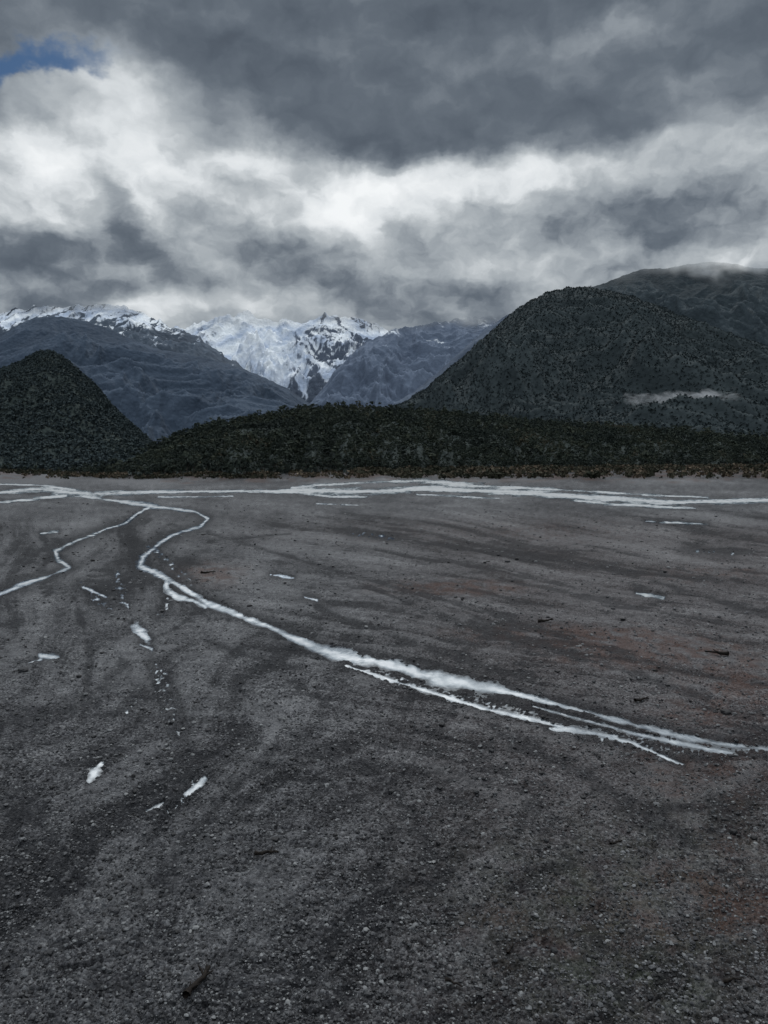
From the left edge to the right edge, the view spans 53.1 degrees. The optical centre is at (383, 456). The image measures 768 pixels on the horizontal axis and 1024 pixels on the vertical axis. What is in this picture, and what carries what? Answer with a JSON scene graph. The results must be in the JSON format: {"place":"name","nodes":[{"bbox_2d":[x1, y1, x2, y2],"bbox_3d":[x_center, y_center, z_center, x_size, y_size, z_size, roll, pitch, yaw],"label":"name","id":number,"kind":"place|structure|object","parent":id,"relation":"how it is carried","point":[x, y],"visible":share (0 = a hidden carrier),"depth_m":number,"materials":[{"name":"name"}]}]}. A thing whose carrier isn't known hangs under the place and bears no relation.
{"place":"outdoors","nodes":[
{"label":"outdoors","id":0,"kind":"place"},
{"bbox_2d":[0,351,139,470],"bbox_3d":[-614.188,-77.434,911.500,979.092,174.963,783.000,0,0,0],"label":"hill","id":1,"kind":"structure","parent":0,"point":[28,394],"depth_m":689.39,"materials":[{"name":"green plant"}]},
{"bbox_2d":[0,349,152,469],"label":"forest","id":2,"kind":"object","parent":1,"relation":"on","point":[112,413],"visible":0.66,"depth_m":683.29,"materials":[{"name":"green plant"}]},
{"bbox_2d":[0,307,243,368],"bbox_3d":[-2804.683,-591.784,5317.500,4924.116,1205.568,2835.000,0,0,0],"label":"mountain","id":3,"kind":"structure","parent":0,"point":[141,327],"depth_m":5760.46,"materials":[{"name":"white snow"}]},
{"bbox_2d":[0,316,309,442],"bbox_3d":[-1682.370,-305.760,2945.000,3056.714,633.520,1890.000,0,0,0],"label":"mountain","id":4,"kind":"structure","parent":0,"point":[154,394],"depth_m":2875.38,"materials":[{"name":"grey stone"}]},
{"bbox_2d":[174,310,388,402],"bbox_3d":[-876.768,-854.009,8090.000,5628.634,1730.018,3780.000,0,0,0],"label":"mountain","id":5,"kind":"structure","parent":0,"point":[304,361],"depth_m":8170.49,"materials":[{"name":"white snow"}]},
{"bbox_2d":[0,467,767,1023],"bbox_3d":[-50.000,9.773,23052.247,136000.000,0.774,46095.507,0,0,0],"label":"ground","id":6,"kind":"structure","parent":0,"point":[734,527],"depth_m":27.67,"materials":[{"name":"grey gravel"}]},
{"bbox_2d":[18,667,28,672],"bbox_3d":[-16.654,9.848,35.462,0.388,0.179,0.474,0,0,-42],"label":"rock","id":7,"kind":"object","parent":6,"relation":"on","point":[23,669],"visible":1,"depth_m":35.34,"materials":[{"name":"stone"}]},
{"bbox_2d":[46,949,53,954],"bbox_3d":[-6.661,9.887,15.316,0.119,0.083,0.129,0,0,9],"label":"rock","id":8,"kind":"object","parent":6,"relation":"on","point":[49,951],"visible":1,"depth_m":15.29,"materials":[{"name":"stone"}]},
{"bbox_2d":[98,464,106,471],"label":"tree","id":9,"kind":"object","parent":6,"relation":"on","point":[101,469],"visible":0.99,"depth_m":393.99,"materials":[{"name":"green plant"}]},
{"bbox_2d":[117,465,125,471],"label":"tree","id":10,"kind":"object","parent":6,"relation":"on","point":[120,469],"visible":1,"depth_m":374.72,"materials":[{"name":"green plant"}]},
{"bbox_2d":[128,467,136,474],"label":"tree","id":11,"kind":"object","parent":6,"relation":"on","point":[132,470],"visible":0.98,"depth_m":365.30,"materials":[{"name":"green plant"}]},
{"bbox_2d":[148,466,158,472],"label":"tree","id":12,"kind":"object","parent":6,"relation":"on","point":[152,469],"visible":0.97,"depth_m":360.25,"materials":[{"name":"green plant"}]},
{"bbox_2d":[160,461,167,472],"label":"tree","id":13,"kind":"object","parent":6,"relation":"on","point":[164,465],"visible":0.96,"depth_m":373.20,"materials":[{"name":"green plant"}]},
{"bbox_2d":[165,458,177,473],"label":"tree","id":14,"kind":"object","parent":6,"relation":"on","point":[169,470],"visible":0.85,"depth_m":366.48,"materials":[{"name":"green plant"}]},
{"bbox_2d":[169,460,181,472],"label":"tree","id":15,"kind":"object","parent":6,"relation":"on","point":[174,466],"visible":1,"depth_m":365.89,"materials":[{"name":"green plant"}]},
{"bbox_2d":[183,458,192,470],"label":"tree","id":16,"kind":"object","parent":6,"relation":"on","point":[188,463],"visible":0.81,"depth_m":394.33,"materials":[{"name":"green plant"}]},
{"bbox_2d":[188,458,199,468],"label":"tree","id":17,"kind":"object","parent":6,"relation":"on","point":[195,462],"visible":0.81,"depth_m":407.93,"materials":[{"name":"green plant"}]},
{"bbox_2d":[182,964,213,999],"bbox_3d":[-3.490,9.853,14.455,0.366,0.215,0.811,0,0,18],"label":"driftwood","id":18,"kind":"object","parent":6,"relation":"on","point":[192,987],"visible":1,"depth_m":14.33,"materials":[{"name":"black wood"}]},
{"bbox_2d":[203,458,211,470],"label":"tree","id":19,"kind":"object","parent":6,"relation":"on","point":[206,462],"visible":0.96,"depth_m":434.05,"materials":[{"name":"green plant"}]},
{"bbox_2d":[200,569,215,573],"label":"driftwood","id":20,"kind":"object","parent":6,"relation":"on","point":[202,572],"visible":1,"depth_m":64.81,"materials":[{"name":"black wood"}]},
{"bbox_2d":[209,461,218,473],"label":"tree","id":21,"kind":"object","parent":6,"relation":"on","point":[214,467],"visible":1,"depth_m":395.76,"materials":[{"name":"green plant"}]},
{"bbox_2d":[226,468,235,478],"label":"tree","id":22,"kind":"object","parent":6,"relation":"on","point":[231,470],"visible":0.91,"depth_m":341.84,"materials":[{"name":"green plant"}]},
{"bbox_2d":[227,457,244,470],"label":"tree","id":23,"kind":"object","parent":6,"relation":"on","point":[232,462],"visible":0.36,"depth_m":368.65,"materials":[{"name":"green plant"}]},
{"bbox_2d":[232,456,250,476],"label":"tree","id":24,"kind":"object","parent":6,"relation":"on","point":[239,463],"visible":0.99,"depth_m":347.92,"materials":[{"name":"green plant"}]},
{"bbox_2d":[259,457,270,470],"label":"tree","id":25,"kind":"object","parent":6,"relation":"on","point":[264,461],"visible":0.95,"depth_m":414.95,"materials":[{"name":"green plant"}]},
{"bbox_2d":[254,846,278,855],"bbox_3d":[-2.943,9.879,19.239,0.614,0.143,0.217,0,0,-10],"label":"driftwood","id":26,"kind":"object","parent":6,"relation":"on","point":[263,852],"visible":1,"depth_m":19.17,"materials":[{"name":"black wood"}]},
{"bbox_2d":[271,837,278,841],"bbox_3d":[-2.836,9.947,19.957,0.176,0.089,0.169,0,0,10],"label":"rock","id":27,"kind":"object","parent":6,"relation":"on","point":[275,839],"visible":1,"depth_m":19.92,"materials":[{"name":"stone"}]},
{"bbox_2d":[282,461,289,471],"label":"tree","id":28,"kind":"object","parent":6,"relation":"on","point":[288,464],"visible":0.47,"depth_m":417.23,"materials":[{"name":"green plant"}]},
{"bbox_2d":[284,464,289,472],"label":"tree","id":29,"kind":"object","parent":6,"relation":"on","point":[287,468],"visible":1,"depth_m":411.27,"materials":[{"name":"green plant"}]},
{"bbox_2d":[301,457,311,471],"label":"tree","id":30,"kind":"object","parent":6,"relation":"on","point":[307,468],"visible":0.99,"depth_m":399.18,"materials":[{"name":"green plant"}]},
{"bbox_2d":[304,457,315,468],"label":"tree","id":31,"kind":"object","parent":6,"relation":"on","point":[310,462],"visible":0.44,"depth_m":426.79,"materials":[{"name":"green plant"}]},
{"bbox_2d":[310,459,323,471],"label":"tree","id":32,"kind":"object","parent":6,"relation":"on","point":[318,463],"visible":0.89,"depth_m":428.42,"materials":[{"name":"green plant"}]},
{"bbox_2d":[342,456,352,474],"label":"tree","id":33,"kind":"object","parent":6,"relation":"on","point":[348,462],"visible":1,"depth_m":417.92,"materials":[{"name":"green plant"}]},
{"bbox_2d":[359,457,371,466],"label":"tree","id":34,"kind":"object","parent":6,"relation":"on","point":[365,461],"visible":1,"depth_m":491.88,"materials":[{"name":"green plant"}]},
{"bbox_2d":[374,457,382,466],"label":"tree","id":35,"kind":"object","parent":6,"relation":"on","point":[379,464],"visible":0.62,"depth_m":536.96,"materials":[{"name":"green plant"}]},
{"bbox_2d":[0,463,767,478],"bbox_3d":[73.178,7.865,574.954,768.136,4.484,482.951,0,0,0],"label":"riverside scrub","id":36,"kind":"object","parent":6,"relation":"on","point":[644,471],"visible":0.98,"depth_m":390.48,"materials":[{"name":"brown plant"}]},
{"bbox_2d":[392,462,399,468],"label":"tree","id":37,"kind":"object","parent":6,"relation":"on","point":[395,467],"visible":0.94,"depth_m":451.76,"materials":[{"name":"green plant"}]},
{"bbox_2d":[402,459,408,466],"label":"tree","id":38,"kind":"object","parent":6,"relation":"on","point":[405,461],"visible":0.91,"depth_m":512.60,"materials":[{"name":"green plant"}]},
{"bbox_2d":[413,460,419,466],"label":"tree","id":39,"kind":"object","parent":6,"relation":"on","point":[417,463],"visible":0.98,"depth_m":495.68,"materials":[{"name":"green plant"}]},
{"bbox_2d":[432,457,437,466],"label":"tree","id":40,"kind":"object","parent":6,"relation":"on","point":[434,459],"visible":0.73,"depth_m":583.85,"materials":[{"name":"green plant"}]},
{"bbox_2d":[445,977,461,986],"bbox_3d":[1.289,9.820,14.349,0.373,0.078,0.117,0,0,38],"label":"driftwood","id":41,"kind":"object","parent":6,"relation":"on","point":[449,979],"visible":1,"depth_m":14.40,"materials":[{"name":"black wood"}]},
{"bbox_2d":[454,458,464,466],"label":"tree","id":42,"kind":"object","parent":6,"relation":"on","point":[459,461],"visible":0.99,"depth_m":542.65,"materials":[{"name":"green plant"}]},
{"bbox_2d":[472,775,478,779],"bbox_3d":[2.835,9.968,23.763,0.238,0.178,0.214,0,0,-10],"label":"rock","id":43,"kind":"object","parent":6,"relation":"on","point":[475,777],"visible":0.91,"depth_m":23.70,"materials":[{"name":"stone"}]},
{"bbox_2d":[494,458,501,466],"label":"tree","id":44,"kind":"object","parent":6,"relation":"on","point":[499,463],"visible":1,"depth_m":547.41,"materials":[{"name":"green plant"}]},
{"bbox_2d":[503,458,511,467],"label":"tree","id":45,"kind":"object","parent":6,"relation":"on","point":[507,463],"visible":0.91,"depth_m":572.42,"materials":[{"name":"green plant"}]},
{"bbox_2d":[505,941,513,954],"bbox_3d":[2.527,9.932,15.554,0.151,0.096,0.416,0,0,22],"label":"driftwood","id":46,"kind":"object","parent":6,"relation":"on","point":[509,950],"visible":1,"depth_m":15.49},
{"bbox_2d":[538,618,552,622],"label":"driftwood","id":47,"kind":"object","parent":6,"relation":"on","point":[541,620],"visible":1,"depth_m":46.17,"materials":[{"name":"black wood"}]},
{"bbox_2d":[573,457,584,465],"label":"tree","id":48,"kind":"object","parent":6,"relation":"on","point":[578,460],"visible":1,"depth_m":604.67,"materials":[{"name":"green plant"}]},
{"bbox_2d":[584,457,590,465],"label":"tree","id":49,"kind":"object","parent":6,"relation":"on","point":[586,460],"visible":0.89,"depth_m":649.46,"materials":[{"name":"green plant"}]},
{"bbox_2d":[609,838,621,844],"bbox_3d":[5.960,9.896,19.759,0.401,0.112,0.134,0,0,-38],"label":"driftwood","id":50,"kind":"object","parent":6,"relation":"on","point":[612,842],"visible":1,"depth_m":19.71,"materials":[{"name":"black wood"}]},
{"bbox_2d":[634,696,648,701],"bbox_3d":[10.519,9.893,31.385,0.747,0.168,0.214,0,0,-25],"label":"driftwood","id":51,"kind":"object","parent":6,"relation":"on","point":[639,699],"visible":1,"depth_m":31.28,"materials":[{"name":"black wood"}]},
{"bbox_2d":[663,457,673,463],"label":"tree","id":52,"kind":"object","parent":6,"relation":"on","point":[668,460],"visible":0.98,"depth_m":653.46,"materials":[{"name":"green plant"}]},
{"bbox_2d":[683,458,691,465],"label":"tree","id":53,"kind":"object","parent":6,"relation":"on","point":[686,461],"visible":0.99,"depth_m":641.44,"materials":[{"name":"green plant"}]},
{"bbox_2d":[705,649,728,655],"bbox_3d":[16.618,9.770,38.397,1.135,0.240,0.297,0,0,35],"label":"driftwood","id":54,"kind":"object","parent":6,"relation":"on","point":[726,653],"visible":1,"depth_m":38.24,"materials":[{"name":"black wood"}]},
{"bbox_2d":[720,709,731,714],"bbox_3d":[13.301,9.938,29.838,0.353,0.188,0.367,0,0,-17],"label":"rock","id":55,"kind":"object","parent":6,"relation":"on","point":[726,711],"visible":0.99,"depth_m":29.75,"materials":[{"name":"stone"}]},
{"bbox_2d":[722,975,741,983],"bbox_3d":[6.619,9.929,14.592,0.428,0.106,0.130,0,0,-15],"label":"driftwood","id":56,"kind":"object","parent":6,"relation":"on","point":[730,979],"visible":1,"depth_m":14.56,"materials":[{"name":"black wood"}]},
{"bbox_2d":[729,828,737,834],"bbox_3d":[9.270,9.959,20.398,0.187,0.126,0.185,0,0,-40],"label":"rock","id":57,"kind":"object","parent":6,"relation":"on","point":[732,831],"visible":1,"depth_m":20.34,"materials":[{"name":"stone"}]},
{"bbox_2d":[751,457,759,463],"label":"tree","id":58,"kind":"object","parent":6,"relation":"on","point":[755,460],"visible":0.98,"depth_m":700.19,"materials":[{"name":"green plant"}]},
{"bbox_2d":[0,478,767,815],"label":"river","id":59,"kind":"structure","parent":0,"point":[442,680],"depth_m":56.86,"materials":[{"name":"liquid"}]},
{"bbox_2d":[0,0,767,330],"label":"sky","id":60,"kind":"structure","parent":0,"point":[389,164],"materials":[{"name":"grey"}]},
{"bbox_2d":[310,321,495,406],"bbox_3d":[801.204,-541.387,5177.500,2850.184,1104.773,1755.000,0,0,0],"label":"mountain","id":61,"kind":"structure","parent":0,"point":[393,366],"depth_m":5238.67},
{"bbox_2d":[128,407,765,474],"bbox_3d":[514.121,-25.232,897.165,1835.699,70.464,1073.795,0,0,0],"label":"hill","id":62,"kind":"structure","parent":0,"point":[419,449],"depth_m":650.69,"materials":[{"name":"green plant"}]},
{"bbox_2d":[79,400,767,475],"bbox_3d":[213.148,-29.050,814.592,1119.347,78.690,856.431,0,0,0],"label":"forest","id":63,"kind":"object","parent":62,"relation":"on","point":[178,444],"visible":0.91,"depth_m":721.46,"materials":[{"name":"green plant"}]},
{"bbox_2d":[388,314,508,406],"bbox_3d":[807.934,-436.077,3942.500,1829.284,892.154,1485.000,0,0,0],"label":"mountain","id":64,"kind":"structure","parent":0,"point":[467,348],"depth_m":4252.17,"materials":[{"name":"grey stone"}]},
{"bbox_2d":[394,287,767,437],"bbox_3d":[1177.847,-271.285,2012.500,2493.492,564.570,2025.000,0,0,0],"label":"mountain","id":65,"kind":"structure","parent":0,"point":[719,403],"depth_m":1614.59,"materials":[{"name":"green plant"}]},
{"bbox_2d":[392,286,767,436],"bbox_3d":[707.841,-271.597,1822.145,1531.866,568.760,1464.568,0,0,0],"label":"forest","id":66,"kind":"object","parent":65,"relation":"on","point":[758,386],"visible":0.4,"depth_m":1651.12,"materials":[{"name":"green plant"}]},
{"bbox_2d":[593,269,767,345],"bbox_3d":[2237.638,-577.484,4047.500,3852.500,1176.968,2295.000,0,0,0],"label":"mountain","id":67,"kind":"structure","parent":0,"point":[735,302],"depth_m":4140.22,"materials":[{"name":"grey stone"}]},
{"bbox_2d":[658,392,717,399],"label":"cloud","id":68,"kind":"structure","parent":0,"point":[704,394],"depth_m":1248.20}
]}

